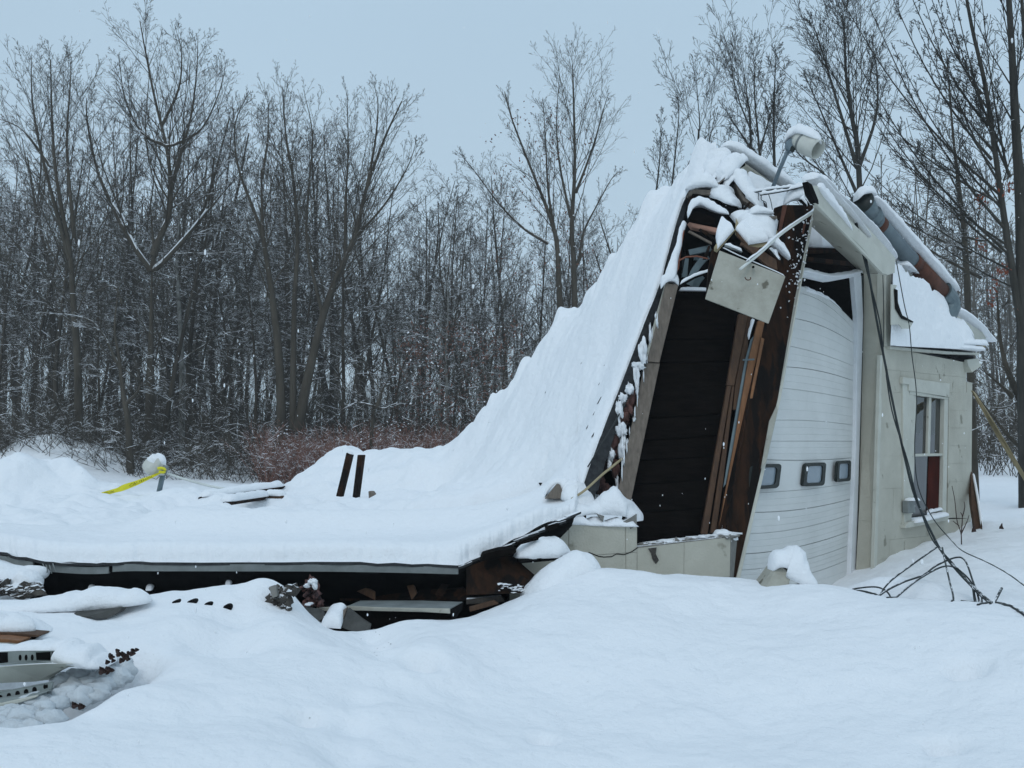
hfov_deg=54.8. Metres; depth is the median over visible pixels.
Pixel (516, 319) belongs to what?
slim tree
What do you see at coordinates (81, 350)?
bare tree
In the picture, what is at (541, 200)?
clinging leaves
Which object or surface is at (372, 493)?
wood stub
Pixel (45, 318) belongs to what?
slim tree
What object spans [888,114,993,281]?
slim tree
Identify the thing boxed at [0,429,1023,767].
snow ground
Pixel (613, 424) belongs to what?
slack wire
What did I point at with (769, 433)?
splintered board
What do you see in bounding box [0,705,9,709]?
snow clod
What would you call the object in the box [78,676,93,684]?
snow clod
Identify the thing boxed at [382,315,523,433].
clinging leaves
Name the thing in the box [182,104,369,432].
bare tree
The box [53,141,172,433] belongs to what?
bare tree
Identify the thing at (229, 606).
perforated beam
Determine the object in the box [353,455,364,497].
standing post
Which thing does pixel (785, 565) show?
broken block
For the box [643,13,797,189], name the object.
whip tree
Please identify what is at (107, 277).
slim tree
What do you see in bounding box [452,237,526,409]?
bare tree
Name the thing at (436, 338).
slim tree
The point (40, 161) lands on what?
bare tree
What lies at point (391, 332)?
bare tree
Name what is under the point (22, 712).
snow clod
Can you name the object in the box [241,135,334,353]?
slim tree
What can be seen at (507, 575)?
wreck board
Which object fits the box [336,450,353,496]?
standing post
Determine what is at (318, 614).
wreck board
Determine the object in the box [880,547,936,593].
wire
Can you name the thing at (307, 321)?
bare tree
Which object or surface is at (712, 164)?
shingle scrap
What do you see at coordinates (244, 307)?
slim tree
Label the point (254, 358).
bare tree
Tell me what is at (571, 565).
snow
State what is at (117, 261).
slim tree
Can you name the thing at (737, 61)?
whip tree
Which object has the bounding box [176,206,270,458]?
bare tree
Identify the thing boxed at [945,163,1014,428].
slim tree
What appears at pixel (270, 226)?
slim tree
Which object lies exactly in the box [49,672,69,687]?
snow clod
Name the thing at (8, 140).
slim tree
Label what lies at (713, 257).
debris board
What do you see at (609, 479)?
torn insulation
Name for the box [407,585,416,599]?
fallen board
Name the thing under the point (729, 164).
shingle scrap
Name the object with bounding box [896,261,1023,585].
cable
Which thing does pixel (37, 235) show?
slim tree
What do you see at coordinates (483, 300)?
bare tree
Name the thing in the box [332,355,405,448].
forked sapling
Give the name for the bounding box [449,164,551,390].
bare tree
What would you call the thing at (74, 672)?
snow clod
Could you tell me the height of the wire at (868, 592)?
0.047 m
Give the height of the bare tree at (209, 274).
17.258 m
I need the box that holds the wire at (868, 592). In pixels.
[856,590,875,593]
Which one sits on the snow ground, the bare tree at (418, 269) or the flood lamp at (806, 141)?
the bare tree at (418, 269)
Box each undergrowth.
[0,309,544,466]
[966,355,1017,476]
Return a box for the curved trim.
[0,664,73,682]
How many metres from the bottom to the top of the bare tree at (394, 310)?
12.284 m
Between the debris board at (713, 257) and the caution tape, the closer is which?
the debris board at (713, 257)
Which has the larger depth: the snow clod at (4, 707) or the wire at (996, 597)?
the wire at (996, 597)
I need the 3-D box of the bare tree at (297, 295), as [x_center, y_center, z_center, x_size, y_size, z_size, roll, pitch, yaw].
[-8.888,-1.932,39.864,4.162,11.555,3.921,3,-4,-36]
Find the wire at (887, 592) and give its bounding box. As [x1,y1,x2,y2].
[853,586,890,596]
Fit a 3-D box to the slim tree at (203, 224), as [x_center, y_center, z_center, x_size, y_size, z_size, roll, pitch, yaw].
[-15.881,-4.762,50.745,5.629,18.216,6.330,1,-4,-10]
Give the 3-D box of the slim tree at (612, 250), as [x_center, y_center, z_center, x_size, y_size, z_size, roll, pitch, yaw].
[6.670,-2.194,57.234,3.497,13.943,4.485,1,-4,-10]
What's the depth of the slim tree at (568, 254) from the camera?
61.70 m
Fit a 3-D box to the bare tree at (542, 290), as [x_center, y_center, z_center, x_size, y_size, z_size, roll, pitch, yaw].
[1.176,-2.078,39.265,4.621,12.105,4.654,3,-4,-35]
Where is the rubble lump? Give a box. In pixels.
[265,583,300,610]
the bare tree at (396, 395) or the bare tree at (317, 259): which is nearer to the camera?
the bare tree at (396, 395)
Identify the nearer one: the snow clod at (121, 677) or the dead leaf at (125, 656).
the dead leaf at (125, 656)
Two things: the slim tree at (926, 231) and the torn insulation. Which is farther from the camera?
the slim tree at (926, 231)
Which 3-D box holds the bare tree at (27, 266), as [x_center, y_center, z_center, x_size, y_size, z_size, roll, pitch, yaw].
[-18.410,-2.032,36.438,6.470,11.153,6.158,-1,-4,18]
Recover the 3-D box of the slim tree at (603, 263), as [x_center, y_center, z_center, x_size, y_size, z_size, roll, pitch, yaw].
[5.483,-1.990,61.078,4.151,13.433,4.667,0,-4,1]
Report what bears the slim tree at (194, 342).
on the snow ground
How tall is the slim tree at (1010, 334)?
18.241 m
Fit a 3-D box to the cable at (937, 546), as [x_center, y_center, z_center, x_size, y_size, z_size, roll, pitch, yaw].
[3.113,-0.159,7.300,0.303,3.222,3.410,0,-4,3]
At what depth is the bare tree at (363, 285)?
30.99 m
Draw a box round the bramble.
[0,381,307,482]
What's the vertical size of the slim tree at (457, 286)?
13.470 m
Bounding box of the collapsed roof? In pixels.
[0,137,715,630]
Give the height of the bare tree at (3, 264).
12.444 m
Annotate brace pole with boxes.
[971,390,1023,479]
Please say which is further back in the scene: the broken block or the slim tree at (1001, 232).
the slim tree at (1001, 232)
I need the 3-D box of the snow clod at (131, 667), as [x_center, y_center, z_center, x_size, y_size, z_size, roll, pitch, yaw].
[-1.907,1.409,4.840,0.142,0.122,0.119,2,-4,-29]
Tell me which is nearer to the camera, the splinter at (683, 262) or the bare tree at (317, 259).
the splinter at (683, 262)
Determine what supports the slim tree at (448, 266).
on the snow ground
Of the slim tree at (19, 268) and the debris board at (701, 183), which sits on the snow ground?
the slim tree at (19, 268)
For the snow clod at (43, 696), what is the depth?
4.49 m
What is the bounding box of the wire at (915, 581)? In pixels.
[886,565,972,597]
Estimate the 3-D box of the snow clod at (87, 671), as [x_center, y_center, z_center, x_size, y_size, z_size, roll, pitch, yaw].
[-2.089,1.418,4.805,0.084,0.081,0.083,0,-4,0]
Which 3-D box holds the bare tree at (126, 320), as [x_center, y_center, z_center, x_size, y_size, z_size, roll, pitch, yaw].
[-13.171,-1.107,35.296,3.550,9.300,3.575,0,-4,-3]
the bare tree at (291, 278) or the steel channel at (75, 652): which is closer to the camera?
the steel channel at (75, 652)
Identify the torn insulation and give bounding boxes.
[594,283,681,498]
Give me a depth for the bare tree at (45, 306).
33.12 m
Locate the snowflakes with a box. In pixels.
[15,0,1020,749]
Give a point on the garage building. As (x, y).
(850, 490)
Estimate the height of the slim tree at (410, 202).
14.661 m
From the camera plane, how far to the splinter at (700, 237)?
8.78 m
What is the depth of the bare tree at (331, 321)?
40.93 m
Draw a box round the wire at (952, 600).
[941,547,953,601]
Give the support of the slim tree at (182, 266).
on the snow ground
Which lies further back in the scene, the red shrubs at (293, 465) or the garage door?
the red shrubs at (293, 465)
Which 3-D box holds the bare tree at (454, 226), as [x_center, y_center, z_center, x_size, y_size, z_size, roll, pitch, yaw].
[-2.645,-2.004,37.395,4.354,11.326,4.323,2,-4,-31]
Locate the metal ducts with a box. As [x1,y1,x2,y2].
[681,245,710,286]
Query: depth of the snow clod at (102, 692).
4.59 m
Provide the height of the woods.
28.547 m
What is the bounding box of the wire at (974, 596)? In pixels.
[972,586,982,601]
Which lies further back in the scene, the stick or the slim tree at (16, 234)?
the slim tree at (16, 234)
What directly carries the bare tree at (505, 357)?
on the snow ground
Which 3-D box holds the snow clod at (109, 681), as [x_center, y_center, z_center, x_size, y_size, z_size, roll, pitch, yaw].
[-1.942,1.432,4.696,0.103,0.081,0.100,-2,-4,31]
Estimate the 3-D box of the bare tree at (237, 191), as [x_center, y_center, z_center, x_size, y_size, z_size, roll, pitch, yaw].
[-11.116,-3.152,36.642,7.911,13.638,7.530,-1,-4,21]
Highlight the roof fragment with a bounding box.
[544,477,594,503]
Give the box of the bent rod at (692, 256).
[678,255,707,260]
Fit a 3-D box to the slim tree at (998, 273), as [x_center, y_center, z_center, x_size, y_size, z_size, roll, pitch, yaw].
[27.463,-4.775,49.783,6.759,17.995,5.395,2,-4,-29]
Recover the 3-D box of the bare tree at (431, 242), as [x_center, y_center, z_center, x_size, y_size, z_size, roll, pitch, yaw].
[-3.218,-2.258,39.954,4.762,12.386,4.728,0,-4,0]
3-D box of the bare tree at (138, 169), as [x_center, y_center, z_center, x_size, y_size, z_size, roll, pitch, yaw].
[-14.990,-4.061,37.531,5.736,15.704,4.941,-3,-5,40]
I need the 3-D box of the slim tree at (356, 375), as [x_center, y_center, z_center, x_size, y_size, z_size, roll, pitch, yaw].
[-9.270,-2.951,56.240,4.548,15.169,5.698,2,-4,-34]
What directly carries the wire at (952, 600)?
on the snow ground
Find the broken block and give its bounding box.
[757,545,817,586]
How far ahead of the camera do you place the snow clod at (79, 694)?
4.53 m
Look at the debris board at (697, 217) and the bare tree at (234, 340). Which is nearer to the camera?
the debris board at (697, 217)
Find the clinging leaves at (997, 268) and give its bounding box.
[975,181,1014,308]
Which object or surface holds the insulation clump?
on the snow ground
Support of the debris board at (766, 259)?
attached to the conduit
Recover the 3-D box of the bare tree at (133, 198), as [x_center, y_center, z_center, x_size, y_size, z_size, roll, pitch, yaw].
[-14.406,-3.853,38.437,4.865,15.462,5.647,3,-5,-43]
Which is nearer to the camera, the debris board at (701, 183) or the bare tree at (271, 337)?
the debris board at (701, 183)
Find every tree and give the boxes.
[0,35,141,441]
[0,107,128,395]
[0,109,139,420]
[0,129,61,312]
[0,130,159,422]
[0,135,134,433]
[0,138,78,411]
[0,144,48,352]
[0,155,95,407]
[0,172,28,351]
[0,173,89,434]
[0,174,89,350]
[0,184,60,361]
[0,186,46,327]
[0,191,57,409]
[0,193,52,397]
[0,194,71,442]
[0,199,30,398]
[0,243,41,406]
[1,153,90,410]
[1,180,73,402]
[2,120,142,412]
[12,164,122,389]
[12,197,84,419]
[15,290,137,415]
[25,0,266,460]
[28,175,125,418]
[29,155,202,455]
[36,271,165,473]
[37,222,133,437]
[43,69,179,414]
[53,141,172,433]
[55,245,174,444]
[56,201,122,415]
[61,210,144,378]
[62,89,289,452]
[79,99,216,439]
[80,196,147,356]
[82,173,158,427]
[83,146,305,451]
[83,226,192,437]
[84,108,222,421]
[92,107,301,436]
[99,114,261,461]
[102,141,233,424]
[108,168,197,405]
[109,90,237,443]
[109,109,244,457]
[109,186,220,465]
[116,126,229,435]
[122,164,337,452]
[126,146,254,383]
[154,109,257,436]
[154,169,262,458]
[164,91,302,441]
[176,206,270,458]
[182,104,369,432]
[189,200,283,434]
[191,142,311,458]
[192,60,444,478]
[195,189,266,426]
[204,208,282,413]
[204,243,269,434]
[207,205,309,458]
[209,209,269,442]
[212,125,338,433]
[217,274,320,431]
[222,151,310,350]
[223,117,401,438]
[224,134,428,434]
[234,200,336,427]
[234,242,367,435]
[235,115,410,436]
[239,149,325,362]
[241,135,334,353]
[241,222,349,438]
[245,181,359,445]
[245,210,310,418]
[253,171,423,444]
[264,164,369,428]
[271,165,427,428]
[281,184,390,416]
[290,130,401,443]
[304,207,400,407]
[311,113,431,439]
[315,228,472,434]
[317,161,435,446]
[321,184,409,418]
[333,221,396,428]
[333,306,450,442]
[357,229,430,424]
[361,291,434,440]
[369,184,501,434]
[369,215,531,425]
[381,159,486,433]
[381,181,491,436]
[382,212,450,409]
[398,195,468,431]
[399,191,488,415]
[401,277,478,443]
[402,177,515,422]
[402,272,453,415]
[404,200,505,432]
[417,228,492,399]
[423,294,498,435]
[426,239,504,403]
[427,267,499,428]
[432,215,506,391]
[434,217,522,430]
[443,146,571,387]
[443,208,544,380]
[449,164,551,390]
[449,232,537,404]
[452,22,630,308]
[452,183,527,388]
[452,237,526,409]
[464,309,533,416]
[484,262,540,377]
[485,182,590,368]
[498,226,614,365]
[511,223,598,364]
[515,264,571,356]
[515,265,567,356]
[524,204,596,350]
[526,201,605,347]
[535,206,594,293]
[552,194,606,321]
[558,201,640,290]
[561,237,621,303]
[577,239,612,296]
[596,237,618,271]
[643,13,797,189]
[692,0,848,181]
[762,0,920,197]
[841,0,1023,507]
[850,147,912,278]
[861,50,1012,498]
[872,181,951,281]
[877,150,987,327]
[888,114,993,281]
[892,160,959,275]
[896,198,961,298]
[935,158,1013,433]
[940,185,1015,373]
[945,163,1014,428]
[958,132,1016,445]
[959,159,1023,347]
[966,293,1017,447]
[966,308,1017,430]
[975,347,1014,425]
[980,215,1015,439]
[982,137,1023,327]
[985,187,1015,306]
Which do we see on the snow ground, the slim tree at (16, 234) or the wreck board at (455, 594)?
the slim tree at (16, 234)
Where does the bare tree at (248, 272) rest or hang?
on the snow ground
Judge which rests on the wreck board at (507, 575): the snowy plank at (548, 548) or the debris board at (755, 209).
the snowy plank at (548, 548)
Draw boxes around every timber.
[198,480,284,498]
[220,490,268,504]
[267,489,286,498]
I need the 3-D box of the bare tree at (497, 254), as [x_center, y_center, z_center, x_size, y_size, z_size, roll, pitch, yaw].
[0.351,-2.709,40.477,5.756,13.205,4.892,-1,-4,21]
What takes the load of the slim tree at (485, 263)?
on the snow ground
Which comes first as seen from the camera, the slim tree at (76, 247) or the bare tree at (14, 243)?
the bare tree at (14, 243)
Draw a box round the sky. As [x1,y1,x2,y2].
[0,0,1023,429]
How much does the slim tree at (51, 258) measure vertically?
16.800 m
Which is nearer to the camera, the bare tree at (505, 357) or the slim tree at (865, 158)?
the bare tree at (505, 357)
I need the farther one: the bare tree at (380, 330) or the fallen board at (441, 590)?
the bare tree at (380, 330)
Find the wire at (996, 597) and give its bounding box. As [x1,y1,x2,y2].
[977,587,1002,605]
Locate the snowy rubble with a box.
[0,560,49,599]
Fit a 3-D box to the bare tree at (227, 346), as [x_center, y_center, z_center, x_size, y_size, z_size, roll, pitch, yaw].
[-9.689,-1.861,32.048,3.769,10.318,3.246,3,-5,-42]
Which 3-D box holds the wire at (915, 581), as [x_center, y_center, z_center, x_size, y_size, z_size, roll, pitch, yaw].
[2.868,1.344,6.641,0.338,0.124,1.185,-3,-5,41]
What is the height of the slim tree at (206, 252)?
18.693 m
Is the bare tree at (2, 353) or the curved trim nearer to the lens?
the curved trim
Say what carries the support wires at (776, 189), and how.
attached to the leaning post at (738, 513)
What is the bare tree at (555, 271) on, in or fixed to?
on the snow ground
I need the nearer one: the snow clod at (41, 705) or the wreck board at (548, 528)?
the snow clod at (41, 705)
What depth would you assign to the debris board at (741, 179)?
8.93 m
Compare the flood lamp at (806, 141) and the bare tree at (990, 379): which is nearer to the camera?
the flood lamp at (806, 141)
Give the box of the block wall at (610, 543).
[509,486,741,600]
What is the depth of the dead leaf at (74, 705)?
4.17 m
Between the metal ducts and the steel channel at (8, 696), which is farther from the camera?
the metal ducts
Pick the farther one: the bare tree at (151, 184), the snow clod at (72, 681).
the bare tree at (151, 184)
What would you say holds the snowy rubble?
on the snow ground
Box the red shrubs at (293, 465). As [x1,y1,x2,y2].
[219,412,471,483]
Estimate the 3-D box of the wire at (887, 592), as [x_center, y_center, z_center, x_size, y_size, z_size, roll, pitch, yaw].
[2.407,1.418,6.660,0.299,0.057,0.578,0,-4,0]
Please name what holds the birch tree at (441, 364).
on the snow ground
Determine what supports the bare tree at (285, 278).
on the snow ground
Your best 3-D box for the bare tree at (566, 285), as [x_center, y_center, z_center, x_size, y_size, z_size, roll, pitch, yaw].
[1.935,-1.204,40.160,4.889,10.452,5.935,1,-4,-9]
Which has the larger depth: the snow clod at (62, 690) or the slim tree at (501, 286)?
the slim tree at (501, 286)
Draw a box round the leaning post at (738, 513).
[717,187,814,577]
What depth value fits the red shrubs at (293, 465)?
25.46 m
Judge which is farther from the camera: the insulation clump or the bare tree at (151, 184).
the bare tree at (151, 184)
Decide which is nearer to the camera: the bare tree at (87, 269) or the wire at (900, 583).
the wire at (900, 583)
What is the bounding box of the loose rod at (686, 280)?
[680,269,707,286]
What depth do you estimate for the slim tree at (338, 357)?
63.05 m
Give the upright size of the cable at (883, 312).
0.720 m
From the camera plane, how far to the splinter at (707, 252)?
8.61 m
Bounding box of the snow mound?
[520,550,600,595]
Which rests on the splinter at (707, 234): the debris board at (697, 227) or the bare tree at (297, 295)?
the debris board at (697, 227)
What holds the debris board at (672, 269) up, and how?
on the interior wall at (697, 372)
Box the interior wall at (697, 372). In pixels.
[616,273,764,543]
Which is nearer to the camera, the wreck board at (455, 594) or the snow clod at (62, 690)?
the snow clod at (62, 690)
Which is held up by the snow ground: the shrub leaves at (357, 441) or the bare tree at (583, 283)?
the bare tree at (583, 283)
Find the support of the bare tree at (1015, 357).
on the snow ground
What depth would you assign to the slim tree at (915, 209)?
62.74 m
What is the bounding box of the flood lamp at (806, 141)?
[771,123,824,185]
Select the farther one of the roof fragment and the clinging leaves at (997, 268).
the clinging leaves at (997, 268)
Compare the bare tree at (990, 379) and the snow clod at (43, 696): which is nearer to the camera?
the snow clod at (43, 696)
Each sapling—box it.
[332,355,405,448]
[952,487,968,543]
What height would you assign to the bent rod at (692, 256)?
0.052 m
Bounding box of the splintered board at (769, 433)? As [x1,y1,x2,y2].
[761,406,777,467]
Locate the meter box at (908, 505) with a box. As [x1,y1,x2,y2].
[902,497,919,512]
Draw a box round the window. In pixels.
[899,377,949,527]
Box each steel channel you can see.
[0,637,116,668]
[0,681,53,705]
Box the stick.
[571,458,622,498]
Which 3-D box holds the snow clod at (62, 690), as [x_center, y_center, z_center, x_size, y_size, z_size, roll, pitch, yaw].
[-2.069,1.446,4.573,0.152,0.107,0.127,0,-4,0]
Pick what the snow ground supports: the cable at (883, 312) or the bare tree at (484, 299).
the bare tree at (484, 299)
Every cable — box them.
[855,223,1023,615]
[856,223,1006,605]
[882,275,883,345]
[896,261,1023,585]
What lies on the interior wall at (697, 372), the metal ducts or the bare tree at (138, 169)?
the metal ducts
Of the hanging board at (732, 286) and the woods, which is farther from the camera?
the woods
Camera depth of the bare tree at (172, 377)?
29.56 m
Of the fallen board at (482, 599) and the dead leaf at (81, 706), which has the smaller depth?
the dead leaf at (81, 706)
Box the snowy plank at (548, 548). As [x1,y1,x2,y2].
[513,536,569,562]
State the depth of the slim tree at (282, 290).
64.37 m
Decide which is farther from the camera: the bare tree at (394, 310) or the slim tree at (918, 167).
the slim tree at (918, 167)
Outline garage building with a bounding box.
[677,140,996,584]
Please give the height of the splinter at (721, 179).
0.134 m
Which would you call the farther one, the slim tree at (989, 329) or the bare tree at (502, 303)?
the slim tree at (989, 329)
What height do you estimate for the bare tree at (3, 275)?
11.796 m
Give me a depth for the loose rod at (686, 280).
8.49 m
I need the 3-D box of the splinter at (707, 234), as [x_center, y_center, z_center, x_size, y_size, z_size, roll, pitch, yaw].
[1.740,-1.324,8.765,0.195,0.155,0.036,-3,-5,38]
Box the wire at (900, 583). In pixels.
[874,556,979,601]
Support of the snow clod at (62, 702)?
on the snow ground
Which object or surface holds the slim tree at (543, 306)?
on the snow ground
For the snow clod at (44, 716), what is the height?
0.091 m
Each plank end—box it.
[0,630,49,636]
[0,635,30,643]
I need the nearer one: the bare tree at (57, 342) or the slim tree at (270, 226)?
the bare tree at (57, 342)
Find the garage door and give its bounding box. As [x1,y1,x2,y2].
[722,286,853,584]
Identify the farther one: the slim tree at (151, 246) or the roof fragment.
the slim tree at (151, 246)
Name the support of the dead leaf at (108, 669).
on the snow ground
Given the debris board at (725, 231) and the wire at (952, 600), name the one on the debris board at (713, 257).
the debris board at (725, 231)
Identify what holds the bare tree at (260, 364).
on the snow ground
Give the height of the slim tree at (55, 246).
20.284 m
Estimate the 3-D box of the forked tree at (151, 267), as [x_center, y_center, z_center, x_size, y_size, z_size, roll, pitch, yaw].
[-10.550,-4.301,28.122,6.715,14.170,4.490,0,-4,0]
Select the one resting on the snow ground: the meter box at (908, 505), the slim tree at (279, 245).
the slim tree at (279, 245)
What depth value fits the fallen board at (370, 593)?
6.99 m
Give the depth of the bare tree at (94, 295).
34.87 m
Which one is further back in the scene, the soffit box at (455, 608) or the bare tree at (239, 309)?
the bare tree at (239, 309)
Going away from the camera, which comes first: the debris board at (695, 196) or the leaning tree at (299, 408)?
the debris board at (695, 196)
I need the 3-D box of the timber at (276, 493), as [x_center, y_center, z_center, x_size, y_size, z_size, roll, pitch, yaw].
[-2.937,1.374,12.304,0.307,0.122,0.172,-2,-4,25]
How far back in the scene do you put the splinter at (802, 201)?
8.72 m
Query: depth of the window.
10.81 m
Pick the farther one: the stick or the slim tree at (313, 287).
the slim tree at (313, 287)
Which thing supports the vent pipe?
on the garage building
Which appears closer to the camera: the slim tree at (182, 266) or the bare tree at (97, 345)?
the bare tree at (97, 345)
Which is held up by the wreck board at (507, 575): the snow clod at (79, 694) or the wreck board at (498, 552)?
the wreck board at (498, 552)
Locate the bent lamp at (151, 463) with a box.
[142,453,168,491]
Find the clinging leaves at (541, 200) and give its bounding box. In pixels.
[477,95,601,289]
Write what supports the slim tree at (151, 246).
on the snow ground
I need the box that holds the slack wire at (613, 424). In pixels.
[587,361,646,466]
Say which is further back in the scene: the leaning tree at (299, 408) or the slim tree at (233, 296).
the slim tree at (233, 296)
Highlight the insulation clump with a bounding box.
[299,575,324,609]
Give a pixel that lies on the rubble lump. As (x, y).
(278, 591)
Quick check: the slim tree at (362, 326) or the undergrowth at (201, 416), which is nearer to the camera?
the undergrowth at (201, 416)
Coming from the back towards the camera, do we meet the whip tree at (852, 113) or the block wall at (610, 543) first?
the whip tree at (852, 113)
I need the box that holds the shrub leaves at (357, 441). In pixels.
[275,416,423,473]
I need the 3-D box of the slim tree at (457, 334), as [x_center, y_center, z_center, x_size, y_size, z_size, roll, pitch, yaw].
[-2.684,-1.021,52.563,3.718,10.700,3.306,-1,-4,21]
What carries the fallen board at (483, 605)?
on the snow ground
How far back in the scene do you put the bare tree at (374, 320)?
35.87 m
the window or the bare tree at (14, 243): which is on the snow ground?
the bare tree at (14, 243)
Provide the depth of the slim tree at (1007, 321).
61.08 m
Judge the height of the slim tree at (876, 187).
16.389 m
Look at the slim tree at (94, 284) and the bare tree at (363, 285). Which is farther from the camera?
the slim tree at (94, 284)
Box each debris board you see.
[665,220,686,277]
[685,171,718,198]
[686,194,708,210]
[687,196,728,226]
[687,222,716,234]
[706,249,717,293]
[714,216,747,252]
[723,168,763,208]
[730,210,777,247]
[742,238,790,270]
[748,205,776,219]
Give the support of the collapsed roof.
on the snow ground
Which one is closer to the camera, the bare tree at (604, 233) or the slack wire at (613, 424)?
the slack wire at (613, 424)
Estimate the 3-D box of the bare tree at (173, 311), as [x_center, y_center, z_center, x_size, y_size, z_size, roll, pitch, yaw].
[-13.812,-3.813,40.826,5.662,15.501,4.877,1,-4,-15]
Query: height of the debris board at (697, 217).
0.274 m
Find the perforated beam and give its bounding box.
[172,598,232,609]
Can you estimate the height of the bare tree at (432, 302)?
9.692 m
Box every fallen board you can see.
[357,588,375,599]
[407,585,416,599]
[435,584,448,595]
[466,595,504,603]
[469,600,497,611]
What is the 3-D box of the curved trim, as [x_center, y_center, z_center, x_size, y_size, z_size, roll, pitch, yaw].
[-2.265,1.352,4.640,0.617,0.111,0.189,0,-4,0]
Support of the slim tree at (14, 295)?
on the snow ground
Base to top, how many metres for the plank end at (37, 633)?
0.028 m
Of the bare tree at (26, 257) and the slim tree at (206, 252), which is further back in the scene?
the slim tree at (206, 252)
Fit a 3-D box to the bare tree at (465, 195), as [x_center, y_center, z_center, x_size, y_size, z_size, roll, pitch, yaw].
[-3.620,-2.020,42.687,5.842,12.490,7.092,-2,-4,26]
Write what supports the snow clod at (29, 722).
on the snow ground
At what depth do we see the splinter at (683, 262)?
8.64 m
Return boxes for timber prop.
[968,472,982,528]
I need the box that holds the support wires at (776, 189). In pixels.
[754,182,802,209]
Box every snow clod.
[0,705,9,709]
[0,715,6,723]
[0,718,21,727]
[5,703,19,707]
[6,706,35,719]
[16,718,42,727]
[18,691,52,704]
[31,699,55,710]
[35,709,69,723]
[46,695,70,710]
[47,684,78,696]
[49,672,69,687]
[55,677,83,687]
[65,685,94,710]
[66,668,87,678]
[77,668,91,673]
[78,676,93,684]
[85,681,111,704]
[88,669,98,677]
[93,676,115,691]
[98,665,134,689]
[111,660,138,683]
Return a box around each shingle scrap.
[704,147,730,175]
[709,185,741,209]
[715,152,747,184]
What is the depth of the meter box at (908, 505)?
10.13 m
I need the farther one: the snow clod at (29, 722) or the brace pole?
the brace pole
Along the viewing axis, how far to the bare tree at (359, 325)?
41.65 m
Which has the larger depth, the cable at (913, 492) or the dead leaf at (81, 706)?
the cable at (913, 492)
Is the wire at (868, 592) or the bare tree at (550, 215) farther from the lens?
the bare tree at (550, 215)
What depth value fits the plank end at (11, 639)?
5.06 m
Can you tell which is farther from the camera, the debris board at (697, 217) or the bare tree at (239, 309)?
the bare tree at (239, 309)
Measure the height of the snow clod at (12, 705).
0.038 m
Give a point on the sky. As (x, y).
(458, 54)
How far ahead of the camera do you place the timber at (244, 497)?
11.34 m
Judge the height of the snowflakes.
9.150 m
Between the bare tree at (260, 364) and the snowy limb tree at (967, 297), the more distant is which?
the bare tree at (260, 364)
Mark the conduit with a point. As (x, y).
(778, 235)
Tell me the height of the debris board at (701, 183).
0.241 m
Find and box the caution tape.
[101,467,165,493]
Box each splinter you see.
[681,251,685,273]
[688,230,711,244]
[698,228,715,241]
[703,245,710,259]
[717,175,724,183]
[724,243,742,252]
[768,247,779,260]
[798,195,807,206]
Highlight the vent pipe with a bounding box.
[850,186,960,317]
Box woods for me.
[0,110,1016,436]
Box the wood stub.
[368,491,375,497]
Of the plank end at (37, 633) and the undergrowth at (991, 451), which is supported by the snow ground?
the undergrowth at (991, 451)
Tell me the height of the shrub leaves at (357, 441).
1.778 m
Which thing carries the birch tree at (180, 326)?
on the snow ground
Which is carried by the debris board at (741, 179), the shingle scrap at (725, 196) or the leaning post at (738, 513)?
the shingle scrap at (725, 196)
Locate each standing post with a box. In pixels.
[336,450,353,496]
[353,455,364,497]
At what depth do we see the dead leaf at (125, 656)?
4.59 m
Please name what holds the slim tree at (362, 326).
on the snow ground
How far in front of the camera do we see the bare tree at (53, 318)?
37.64 m
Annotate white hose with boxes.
[167,472,224,488]
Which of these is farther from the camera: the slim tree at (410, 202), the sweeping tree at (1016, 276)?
the slim tree at (410, 202)
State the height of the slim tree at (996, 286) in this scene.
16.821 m
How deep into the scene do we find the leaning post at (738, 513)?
8.35 m
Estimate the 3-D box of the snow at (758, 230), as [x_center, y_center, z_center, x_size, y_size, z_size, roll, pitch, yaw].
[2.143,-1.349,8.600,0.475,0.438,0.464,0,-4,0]
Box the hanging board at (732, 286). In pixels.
[705,248,784,323]
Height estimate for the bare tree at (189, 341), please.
12.590 m
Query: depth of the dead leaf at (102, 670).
4.53 m
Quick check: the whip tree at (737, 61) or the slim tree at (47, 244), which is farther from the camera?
the slim tree at (47, 244)
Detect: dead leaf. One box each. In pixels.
[71,701,77,708]
[78,703,85,709]
[99,666,106,674]
[105,666,114,674]
[123,653,129,660]
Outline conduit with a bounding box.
[739,208,813,270]
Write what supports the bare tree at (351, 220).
on the snow ground
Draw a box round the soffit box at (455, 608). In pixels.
[317,601,463,618]
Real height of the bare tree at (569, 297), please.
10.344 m
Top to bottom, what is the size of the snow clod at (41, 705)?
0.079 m
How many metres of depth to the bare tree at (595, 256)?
43.73 m
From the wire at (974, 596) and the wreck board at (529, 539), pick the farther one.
the wreck board at (529, 539)
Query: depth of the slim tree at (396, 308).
60.41 m
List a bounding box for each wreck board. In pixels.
[305,606,324,621]
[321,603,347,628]
[339,587,468,601]
[342,607,370,630]
[466,556,533,594]
[480,545,515,560]
[515,536,538,544]
[545,523,559,531]
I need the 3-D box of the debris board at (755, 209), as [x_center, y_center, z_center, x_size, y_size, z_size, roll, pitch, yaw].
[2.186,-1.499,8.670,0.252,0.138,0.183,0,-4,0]
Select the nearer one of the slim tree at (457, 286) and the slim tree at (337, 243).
the slim tree at (457, 286)
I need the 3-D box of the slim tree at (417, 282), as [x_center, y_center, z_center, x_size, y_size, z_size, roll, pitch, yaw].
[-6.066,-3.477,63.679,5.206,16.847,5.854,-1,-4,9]
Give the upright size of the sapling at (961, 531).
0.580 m

